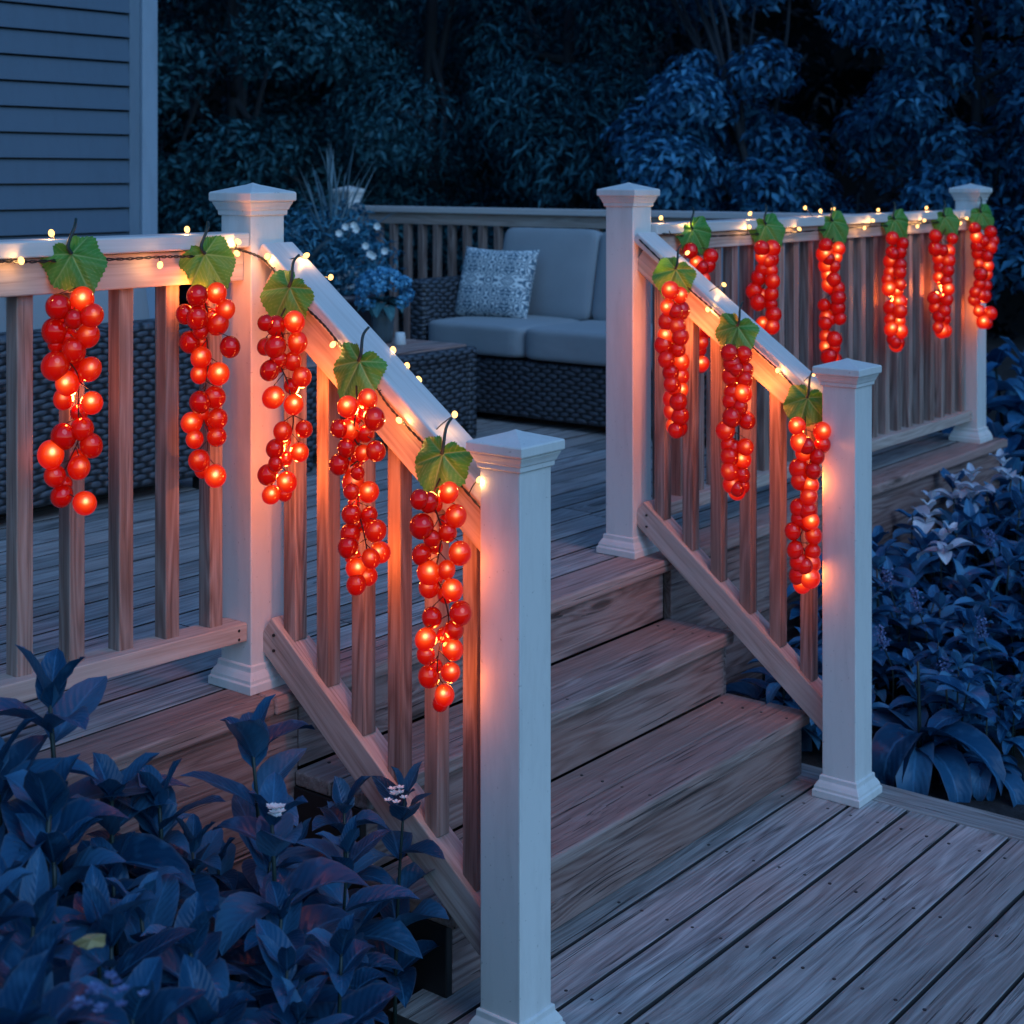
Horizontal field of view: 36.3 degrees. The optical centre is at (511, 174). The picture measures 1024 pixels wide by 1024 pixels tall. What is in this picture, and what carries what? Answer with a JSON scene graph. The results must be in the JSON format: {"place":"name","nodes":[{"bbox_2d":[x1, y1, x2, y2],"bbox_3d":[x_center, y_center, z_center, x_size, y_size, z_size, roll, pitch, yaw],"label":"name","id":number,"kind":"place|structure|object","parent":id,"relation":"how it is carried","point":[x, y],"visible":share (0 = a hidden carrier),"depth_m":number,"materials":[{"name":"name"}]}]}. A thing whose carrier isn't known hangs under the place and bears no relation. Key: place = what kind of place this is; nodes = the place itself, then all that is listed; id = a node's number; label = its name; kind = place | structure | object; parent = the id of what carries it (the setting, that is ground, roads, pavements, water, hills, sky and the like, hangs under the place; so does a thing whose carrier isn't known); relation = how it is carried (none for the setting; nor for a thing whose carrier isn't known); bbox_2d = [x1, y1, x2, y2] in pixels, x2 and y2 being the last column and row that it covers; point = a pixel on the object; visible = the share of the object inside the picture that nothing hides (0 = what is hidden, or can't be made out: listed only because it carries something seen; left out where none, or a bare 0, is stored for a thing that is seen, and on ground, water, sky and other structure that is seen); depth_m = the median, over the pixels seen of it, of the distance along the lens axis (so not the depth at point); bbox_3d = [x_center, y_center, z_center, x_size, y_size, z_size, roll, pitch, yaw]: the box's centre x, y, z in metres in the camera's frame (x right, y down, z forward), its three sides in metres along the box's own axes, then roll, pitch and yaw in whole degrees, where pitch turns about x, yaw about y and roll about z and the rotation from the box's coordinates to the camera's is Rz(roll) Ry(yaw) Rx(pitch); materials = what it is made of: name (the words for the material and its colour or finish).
{"place":"outdoors","nodes":[
{"label":"outdoors","id":0,"kind":"place"},
{"bbox_2d":[297,317,1023,1023],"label":"ground","id":1,"kind":"structure","parent":0,"point":[997,805],"depth_m":4.79,"materials":[{"name":"soil"}]},
{"bbox_2d":[0,952,47,1023],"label":"leafy plant","id":2,"kind":"object","parent":1,"relation":"on","point":[19,1003],"visible":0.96,"depth_m":1.89,"materials":[{"name":"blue plant"}]},
{"bbox_2d":[0,867,79,950],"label":"leafy plant","id":3,"kind":"object","parent":1,"relation":"on","point":[19,909],"visible":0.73,"depth_m":2.18,"materials":[{"name":"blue plant"}]},
{"bbox_2d":[0,949,89,1023],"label":"leafy plant","id":4,"kind":"object","parent":1,"relation":"on","point":[56,1002],"visible":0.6,"depth_m":1.97,"materials":[{"name":"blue plant"}]},
{"bbox_2d":[0,717,98,834],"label":"leafy plant","id":5,"kind":"object","parent":1,"relation":"on","point":[19,755],"visible":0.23,"depth_m":2.68,"materials":[{"name":"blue plant"}]},
{"bbox_2d":[0,846,104,1023],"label":"leafy plant","id":6,"kind":"object","parent":1,"relation":"on","point":[38,894],"visible":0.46,"depth_m":2.31,"materials":[{"name":"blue plant"}]},
{"bbox_2d":[0,921,129,1023],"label":"leafy plant","id":7,"kind":"object","parent":1,"relation":"on","point":[15,954],"visible":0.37,"depth_m":2.08,"materials":[{"name":"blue plant"}]},
{"bbox_2d":[0,754,173,1016],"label":"leafy plant","id":8,"kind":"object","parent":1,"relation":"on","point":[44,796],"visible":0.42,"depth_m":2.57,"materials":[{"name":"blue plant"}]},
{"bbox_2d":[15,813,161,987],"bbox_3d":[-0.717,1.409,2.554,0.348,0.722,0.381,0,0,-31],"label":"leafy plant","id":9,"kind":"object","parent":1,"relation":"on","point":[56,846],"visible":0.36,"depth_m":2.54,"materials":[{"name":"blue plant"}]},
{"bbox_2d":[0,644,196,891],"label":"leafy plant","id":10,"kind":"object","parent":1,"relation":"on","point":[72,708],"visible":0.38,"depth_m":2.74,"materials":[{"name":"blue plant"}]},
{"bbox_2d":[53,864,178,1021],"bbox_3d":[-0.614,1.417,2.380,0.303,0.707,0.368,0,0,36],"label":"leafy plant","id":11,"kind":"object","parent":1,"relation":"on","point":[82,911],"visible":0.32,"depth_m":2.38,"materials":[{"name":"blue plant"}]},
{"bbox_2d":[77,831,180,986],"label":"leafy plant","id":12,"kind":"object","parent":1,"relation":"on","point":[118,870],"visible":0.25,"depth_m":2.63,"materials":[{"name":"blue plant"}]},
{"bbox_2d":[63,882,196,1023],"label":"leafy plant","id":13,"kind":"object","parent":1,"relation":"on","point":[112,927],"visible":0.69,"depth_m":2.31,"materials":[{"name":"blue plant"}]},
{"bbox_2d":[70,752,195,927],"bbox_3d":[-0.708,1.402,2.733,0.388,0.735,0.354,0,0,7],"label":"leafy plant","id":14,"kind":"object","parent":1,"relation":"on","point":[112,777],"visible":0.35,"depth_m":2.79,"materials":[{"name":"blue plant"}]},
{"bbox_2d":[73,956,206,1023],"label":"leafy plant","id":15,"kind":"object","parent":1,"relation":"on","point":[156,1005],"visible":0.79,"depth_m":2.15,"materials":[{"name":"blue plant"}]},
{"bbox_2d":[71,969,149,1013],"bbox_3d":[-0.476,0.949,1.818,0.083,0.050,0.074,0,0,23],"label":"flower cluster","id":16,"kind":"object","parent":15,"relation":"attached to","point":[94,987],"visible":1,"depth_m":1.81,"materials":[{"name":"blue plant"}]},
{"bbox_2d":[86,806,201,864],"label":"leafy plant","id":17,"kind":"object","parent":1,"relation":"on","point":[177,838],"visible":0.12,"depth_m":2.82,"materials":[{"name":"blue plant"}]},
{"bbox_2d":[116,758,229,979],"bbox_3d":[-0.606,1.408,2.813,0.297,0.724,0.372,0,0,-32],"label":"leafy plant","id":18,"kind":"object","parent":1,"relation":"on","point":[163,820],"visible":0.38,"depth_m":2.79,"materials":[{"name":"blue plant"}]},
{"bbox_2d":[105,871,247,988],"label":"leafy plant","id":19,"kind":"object","parent":1,"relation":"on","point":[161,909],"visible":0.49,"depth_m":2.53,"materials":[{"name":"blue plant"}]},
{"bbox_2d":[140,891,249,1023],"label":"leafy plant","id":20,"kind":"object","parent":1,"relation":"on","point":[201,944],"visible":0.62,"depth_m":2.45,"materials":[{"name":"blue plant"}]},
{"bbox_2d":[142,813,260,939],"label":"leafy plant","id":21,"kind":"object","parent":1,"relation":"on","point":[198,837],"visible":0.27,"depth_m":2.86,"materials":[{"name":"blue plant"}]},
{"bbox_2d":[177,954,257,1023],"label":"leafy plant","id":22,"kind":"object","parent":1,"relation":"on","point":[209,1006],"visible":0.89,"depth_m":2.24,"materials":[{"name":"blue plant"}]},
{"bbox_2d":[201,837,237,930],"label":"leafy plant","id":23,"kind":"object","parent":1,"relation":"on","point":[227,874],"visible":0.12,"depth_m":3.06,"materials":[{"name":"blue plant"}]},
{"bbox_2d":[180,694,341,982],"bbox_3d":[-0.484,1.401,3.058,0.385,0.739,0.317,0,0,17],"label":"leafy plant","id":24,"kind":"object","parent":1,"relation":"on","point":[254,734],"visible":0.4,"depth_m":3.07,"materials":[{"name":"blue plant"}]},
{"bbox_2d":[221,881,320,1022],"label":"leafy plant","id":25,"kind":"object","parent":1,"relation":"on","point":[285,915],"visible":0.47,"depth_m":2.72,"materials":[{"name":"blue plant"}]},
{"bbox_2d":[174,772,373,1023],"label":"leafy plant","id":26,"kind":"object","parent":1,"relation":"on","point":[239,913],"visible":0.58,"depth_m":2.81,"materials":[{"name":"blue plant"}]},
{"bbox_2d":[245,836,303,890],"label":"leafy plant","id":27,"kind":"object","parent":1,"relation":"on","point":[263,862],"visible":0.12,"depth_m":2.92,"materials":[{"name":"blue plant"}]},
{"bbox_2d":[241,918,328,1023],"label":"leafy plant","id":28,"kind":"object","parent":1,"relation":"on","point":[282,957],"visible":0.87,"depth_m":2.54,"materials":[{"name":"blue plant"}]},
{"bbox_2d":[158,0,445,284],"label":"broadleaf tree","id":29,"kind":"object","parent":1,"relation":"on","point":[245,143],"visible":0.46,"depth_m":11.59,"materials":[{"name":"teal plant"}]},
{"bbox_2d":[256,977,353,1023],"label":"leafy plant","id":30,"kind":"object","parent":1,"relation":"on","point":[295,1010],"visible":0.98,"depth_m":2.47,"materials":[{"name":"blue plant"}]},
{"bbox_2d":[301,913,402,1023],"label":"leafy plant","id":31,"kind":"object","parent":1,"relation":"on","point":[340,952],"visible":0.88,"depth_m":2.68,"materials":[{"name":"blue plant"}]},
{"bbox_2d":[296,815,418,1023],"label":"leafy plant","id":32,"kind":"object","parent":1,"relation":"on","point":[363,896],"visible":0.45,"depth_m":3.02,"materials":[{"name":"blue plant"}]},
{"bbox_2d":[302,776,422,984],"bbox_3d":[-0.325,1.496,3.140,0.290,0.548,0.274,0,0,28],"label":"leafy plant","id":33,"kind":"object","parent":1,"relation":"on","point":[337,812],"visible":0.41,"depth_m":3.16,"materials":[{"name":"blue plant"}]},
{"bbox_2d":[353,761,448,1023],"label":"leafy plant","id":34,"kind":"object","parent":1,"relation":"on","point":[398,845],"visible":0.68,"depth_m":3.22,"materials":[{"name":"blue plant"}]},
{"bbox_2d":[249,0,642,331],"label":"conifer tree","id":35,"kind":"object","parent":1,"relation":"on","point":[431,106],"visible":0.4,"depth_m":13.07,"materials":[{"name":"green plant"}]},
{"bbox_2d":[0,412,1007,918],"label":"deck","id":36,"kind":"structure","parent":1,"relation":"on","point":[172,712],"depth_m":4.62,"materials":[{"name":"brown wood"}]},
{"bbox_2d":[0,0,157,318],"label":"house","id":37,"kind":"structure","parent":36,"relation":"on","point":[79,110],"depth_m":6.91,"materials":[{"name":"blue wood"}]},
{"bbox_2d":[0,287,198,513],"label":"wicker loveseat","id":38,"kind":"object","parent":36,"relation":"on","point":[45,415],"visible":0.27,"depth_m":5.44,"materials":[{"name":"black wicker"}]},
{"bbox_2d":[208,183,295,695],"bbox_3d":[-0.598,0.594,3.600,0.144,1.151,0.144,0,0,38],"label":"railing post","id":39,"kind":"object","parent":36,"relation":"on","point":[252,560],"visible":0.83,"depth_m":3.55,"materials":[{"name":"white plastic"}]},
{"bbox_2d":[0,232,248,701],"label":"deck railing","id":40,"kind":"object","parent":39,"relation":"attached to","point":[123,652],"visible":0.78,"depth_m":3.30,"materials":[{"name":"brown wood"}]},
{"bbox_2d":[37,218,107,515],"bbox_3d":[-0.877,0.381,3.115,0.129,0.588,0.101,0,0,-5],"label":"grape light string","id":41,"kind":"object","parent":40,"relation":"attached to","point":[78,267],"visible":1,"depth_m":3.09,"materials":[{"name":"red plastic"}]},
{"bbox_2d":[176,221,239,487],"bbox_3d":[-0.659,0.390,3.378,0.134,0.579,0.105,0,0,-16],"label":"grape light string","id":42,"kind":"object","parent":40,"relation":"attached to","point":[208,268],"visible":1,"depth_m":3.37,"materials":[{"name":"red plastic"}]},
{"bbox_2d":[0,226,480,507],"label":"fairy light string","id":43,"kind":"object","parent":40,"relation":"attached to","point":[51,233],"visible":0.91,"depth_m":3.30,"materials":[{"name":"metal"}]},
{"bbox_2d":[264,132,407,326],"bbox_3d":[-0.961,0.469,8.327,0.868,1.402,0.720,0,0,38],"label":"flower planter","id":44,"kind":"object","parent":36,"relation":"on","point":[332,244],"visible":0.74,"depth_m":8.22,"materials":[{"name":"blue plant"}]},
{"bbox_2d":[307,338,476,471],"bbox_3d":[-0.705,0.961,6.706,0.573,0.418,1.073,0,0,38],"label":"coffee table","id":45,"kind":"object","parent":36,"relation":"on","point":[446,372],"visible":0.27,"depth_m":6.80,"materials":[{"name":"wicker"}]},
{"bbox_2d":[353,266,414,342],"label":"potted flowers","id":46,"kind":"object","parent":45,"relation":"on","point":[382,318],"visible":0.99,"depth_m":6.95,"materials":[{"name":"blue plant"}]},
{"bbox_2d":[410,227,784,440],"bbox_3d":[0.525,0.720,7.384,2.060,0.901,0.785,0,0,38],"label":"wicker sofa","id":47,"kind":"object","parent":36,"relation":"on","point":[545,359],"visible":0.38,"depth_m":7.42,"materials":[{"name":"grey fabric"}]},
{"bbox_2d":[455,246,538,317],"bbox_3d":[-0.080,0.542,7.796,0.430,0.365,0.150,1,-17,31],"label":"throw pillow","id":48,"kind":"object","parent":47,"relation":"on","point":[496,283],"visible":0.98,"depth_m":7.72,"materials":[{"name":"blue fabric"}]},
{"bbox_2d":[596,182,659,559],"bbox_3d":[0.361,0.596,4.843,0.144,1.146,0.144,0,0,38],"label":"railing post","id":49,"kind":"object","parent":36,"relation":"on","point":[627,205],"visible":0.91,"depth_m":4.80,"materials":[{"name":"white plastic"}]},
{"bbox_2d":[651,209,971,514],"bbox_3d":[1.199,0.613,5.857,0.093,0.921,2.526,0,0,38],"label":"deck railing","id":50,"kind":"object","parent":49,"relation":"attached to","point":[918,387],"visible":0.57,"depth_m":6.04,"materials":[{"name":"brown wood"}]},
{"bbox_2d":[675,207,718,372],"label":"grape light string","id":51,"kind":"object","parent":50,"relation":"attached to","point":[695,240],"visible":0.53,"depth_m":4.94,"materials":[{"name":"red plastic"}]},
{"bbox_2d":[745,204,785,334],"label":"grape light string","id":52,"kind":"object","parent":50,"relation":"attached to","point":[771,230],"visible":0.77,"depth_m":5.27,"materials":[{"name":"red plastic"}]},
{"bbox_2d":[816,202,848,363],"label":"grape light string","id":53,"kind":"object","parent":50,"relation":"attached to","point":[829,254],"visible":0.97,"depth_m":5.64,"materials":[{"name":"red plastic"}]},
{"bbox_2d":[881,201,908,351],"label":"grape light string","id":54,"kind":"object","parent":50,"relation":"attached to","point":[895,307],"visible":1,"depth_m":6.06,"materials":[{"name":"red plastic"}]},
{"bbox_2d":[927,200,960,338],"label":"grape light string","id":55,"kind":"object","parent":50,"relation":"attached to","point":[942,254],"visible":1,"depth_m":6.42,"materials":[{"name":"red plastic"}]},
{"bbox_2d":[949,183,992,443],"bbox_3d":[2.022,0.603,6.882,0.144,1.132,0.144,0,0,38],"label":"railing post","id":56,"kind":"object","parent":36,"relation":"on","point":[975,428],"visible":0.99,"depth_m":6.84,"materials":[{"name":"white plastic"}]},
{"bbox_2d":[352,205,829,338],"bbox_3d":[0.526,0.630,8.068,3.714,0.899,0.090,0,0,38],"label":"deck railing","id":57,"kind":"object","parent":56,"relation":"attached to","point":[467,218],"visible":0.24,"depth_m":8.67,"materials":[{"name":"brown wood"}]},
{"bbox_2d":[968,197,998,328],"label":"grape light string","id":58,"kind":"object","parent":56,"relation":"attached to","point":[983,248],"visible":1,"depth_m":6.72,"materials":[{"name":"red plastic"}]},
{"bbox_2d":[294,573,809,997],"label":"staircase","id":59,"kind":"structure","parent":1,"relation":"on","point":[710,754],"depth_m":4.07,"materials":[{"name":"brown wood"}]},
{"bbox_2d":[450,0,709,270],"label":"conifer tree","id":60,"kind":"object","parent":1,"relation":"on","point":[568,130],"visible":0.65,"depth_m":12.06,"materials":[{"name":"green plant"}]},
{"bbox_2d":[158,0,1023,335],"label":"thicket","id":61,"kind":"object","parent":1,"relation":"on","point":[842,56],"visible":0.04,"depth_m":18.22,"materials":[{"name":"green plant"}]},
{"bbox_2d":[388,763,1023,1023],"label":"deck","id":62,"kind":"structure","parent":1,"relation":"on","point":[794,901],"depth_m":3.58,"materials":[{"name":"brown wood"}]},
{"bbox_2d":[466,429,565,1023],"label":"railing post","id":63,"kind":"object","parent":62,"relation":"on","point":[514,465],"visible":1,"depth_m":3.09,"materials":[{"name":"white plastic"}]},
{"bbox_2d":[258,242,479,954],"bbox_3d":[-0.286,0.868,3.376,0.712,1.426,0.096,0,0,38],"label":"stair railing","id":64,"kind":"object","parent":63,"relation":"attached to","point":[339,713],"visible":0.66,"depth_m":3.34,"materials":[{"name":"brown wood"}]},
{"bbox_2d":[257,254,314,504],"bbox_3d":[-0.493,0.444,3.406,0.123,0.537,0.161,0,0,-6],"label":"grape light string","id":65,"kind":"object","parent":64,"relation":"attached to","point":[287,298],"visible":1,"depth_m":3.35,"materials":[{"name":"red plastic"}]},
{"bbox_2d":[329,326,390,595],"bbox_3d":[-0.317,0.595,3.268,0.128,0.544,0.176,0,0,-3],"label":"grape light string","id":66,"kind":"object","parent":64,"relation":"attached to","point":[357,373],"visible":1,"depth_m":3.21,"materials":[{"name":"red plastic"}]},
{"bbox_2d":[409,417,472,711],"bbox_3d":[-0.139,0.781,3.126,0.124,0.575,0.164,0,0,1],"label":"grape light string","id":67,"kind":"object","parent":64,"relation":"attached to","point":[441,468],"visible":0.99,"depth_m":3.08,"materials":[{"name":"red plastic"}]},
{"bbox_2d":[812,358,881,808],"bbox_3d":[0.933,1.117,4.345,0.144,1.214,0.144,0,0,38],"label":"railing post","id":68,"kind":"object","parent":62,"relation":"on","point":[847,777],"visible":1,"depth_m":4.31,"materials":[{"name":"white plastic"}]},
{"bbox_2d":[634,232,821,730],"bbox_3d":[0.660,0.874,4.609,0.696,1.394,0.096,0,0,38],"label":"stair railing","id":69,"kind":"object","parent":68,"relation":"attached to","point":[792,672],"visible":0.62,"depth_m":4.59,"materials":[{"name":"brown wood"}]},
{"bbox_2d":[652,245,696,438],"bbox_3d":[0.483,0.490,4.614,0.132,0.562,0.161,0,0,1],"label":"grape light string","id":70,"kind":"object","parent":69,"relation":"attached to","point":[673,278],"visible":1,"depth_m":4.56,"materials":[{"name":"red plastic"}]},
{"bbox_2d":[715,301,759,499],"bbox_3d":[0.634,0.647,4.476,0.134,0.563,0.146,0,0,19],"label":"grape light string","id":71,"kind":"object","parent":69,"relation":"attached to","point":[735,335],"visible":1,"depth_m":4.43,"materials":[{"name":"red plastic"}]},
{"bbox_2d":[783,372,830,593],"bbox_3d":[0.824,0.856,4.343,0.133,0.606,0.154,0,0,8],"label":"grape light string","id":72,"kind":"object","parent":69,"relation":"attached to","point":[802,406],"visible":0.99,"depth_m":4.29,"materials":[{"name":"red plastic"}]},
{"bbox_2d":[600,0,847,212],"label":"broadleaf tree","id":73,"kind":"object","parent":1,"relation":"on","point":[754,164],"visible":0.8,"depth_m":10.40,"materials":[{"name":"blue plant"}]},
{"bbox_2d":[738,627,821,749],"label":"garden plant","id":74,"kind":"object","parent":1,"relation":"on","point":[771,685],"visible":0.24,"depth_m":4.81,"materials":[{"name":"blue plant"}]},
{"bbox_2d":[787,586,905,677],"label":"garden plant","id":75,"kind":"object","parent":1,"relation":"on","point":[879,656],"visible":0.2,"depth_m":5.10,"materials":[{"name":"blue plant"}]},
{"bbox_2d":[787,539,923,689],"bbox_3d":[1.196,1.510,5.399,0.434,0.520,0.524,0,0,20],"label":"garden plant","id":76,"kind":"object","parent":1,"relation":"on","point":[878,556],"visible":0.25,"depth_m":5.33,"materials":[{"name":"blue plant"}]},
{"bbox_2d":[872,525,956,607],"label":"garden plant","id":77,"kind":"object","parent":1,"relation":"on","point":[896,555],"visible":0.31,"depth_m":5.67,"materials":[{"name":"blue plant"}]},
{"bbox_2d":[876,583,954,695],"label":"garden plant","id":78,"kind":"object","parent":1,"relation":"on","point":[908,610],"visible":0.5,"depth_m":5.22,"materials":[{"name":"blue plant"}]},
{"bbox_2d":[812,0,1023,417],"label":"broadleaf tree","id":79,"kind":"object","parent":1,"relation":"on","point":[979,157],"visible":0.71,"depth_m":9.57,"materials":[{"name":"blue plant"}]},
{"bbox_2d":[891,621,976,717],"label":"garden plant","id":80,"kind":"object","parent":1,"relation":"on","point":[928,651],"visible":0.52,"depth_m":4.96,"materials":[{"name":"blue plant"}]},
{"bbox_2d":[872,591,999,695],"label":"garden plant","id":81,"kind":"object","parent":1,"relation":"on","point":[945,613],"visible":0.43,"depth_m":5.22,"materials":[{"name":"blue plant"}]},
{"bbox_2d":[872,661,1005,802],"bbox_3d":[1.185,1.676,4.659,0.561,0.459,0.462,0,0,7],"label":"hosta plant","id":82,"kind":"object","parent":1,"relation":"on","point":[906,754],"visible":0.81,"depth_m":4.53,"materials":[{"name":"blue plant"}]},
{"bbox_2d":[891,505,994,605],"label":"garden plant","id":83,"kind":"object","parent":1,"relation":"on","point":[925,559],"visible":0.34,"depth_m":5.75,"materials":[{"name":"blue plant"}]},
{"bbox_2d":[885,648,1001,745],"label":"garden plant","id":84,"kind":"object","parent":1,"relation":"on","point":[941,718],"visible":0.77,"depth_m":4.70,"materials":[{"name":"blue plant"}]},
{"bbox_2d":[916,521,976,590],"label":"white leaf plant","id":85,"kind":"object","parent":1,"relation":"on","point":[941,549],"visible":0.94,"depth_m":5.45,"materials":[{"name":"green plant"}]},
{"bbox_2d":[934,603,1012,712],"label":"garden plant","id":86,"kind":"object","parent":1,"relation":"on","point":[970,645],"visible":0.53,"depth_m":4.97,"materials":[{"name":"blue plant"}]},
{"bbox_2d":[937,498,1010,595],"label":"garden plant","id":87,"kind":"object","parent":1,"relation":"on","point":[969,513],"visible":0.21,"depth_m":5.82,"materials":[{"name":"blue plant"}]},
{"bbox_2d":[930,574,1023,715],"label":"garden plant","id":88,"kind":"object","parent":1,"relation":"on","point":[989,590],"visible":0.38,"depth_m":5.13,"materials":[{"name":"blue plant"}]},
{"bbox_2d":[932,541,1023,637],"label":"garden plant","id":89,"kind":"object","parent":1,"relation":"on","point":[965,581],"visible":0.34,"depth_m":5.41,"materials":[{"name":"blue plant"}]},
{"bbox_2d":[934,457,1023,541],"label":"garden plant","id":90,"kind":"object","parent":1,"relation":"on","point":[1003,497],"visible":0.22,"depth_m":6.33,"materials":[{"name":"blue plant"}]},
{"bbox_2d":[938,717,1023,806],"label":"hosta plant","id":91,"kind":"object","parent":1,"relation":"on","point":[984,782],"visible":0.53,"depth_m":4.46,"materials":[{"name":"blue plant"}]},
{"bbox_2d":[942,336,1023,478],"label":"garden plant","id":92,"kind":"object","parent":1,"relation":"on","point":[995,357],"visible":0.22,"depth_m":7.56,"materials":[{"name":"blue plant"}]},
{"bbox_2d":[958,513,1023,605],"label":"garden plant","id":93,"kind":"object","parent":1,"relation":"on","point":[980,523],"visible":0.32,"depth_m":5.77,"materials":[{"name":"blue plant"}]},
{"bbox_2d":[968,657,1023,756],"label":"garden plant","id":94,"kind":"object","parent":1,"relation":"on","point":[1012,715],"visible":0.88,"depth_m":4.71,"materials":[{"name":"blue plant"}]},
{"bbox_2d":[982,576,1023,699],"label":"garden plant","id":95,"kind":"object","parent":1,"relation":"on","point":[1015,607],"visible":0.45,"depth_m":5.13,"materials":[{"name":"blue plant"}]},
{"bbox_2d":[986,407,1023,528],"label":"garden plant","id":96,"kind":"object","parent":1,"relation":"on","point":[996,429],"visible":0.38,"depth_m":7.00,"materials":[{"name":"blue plant"}]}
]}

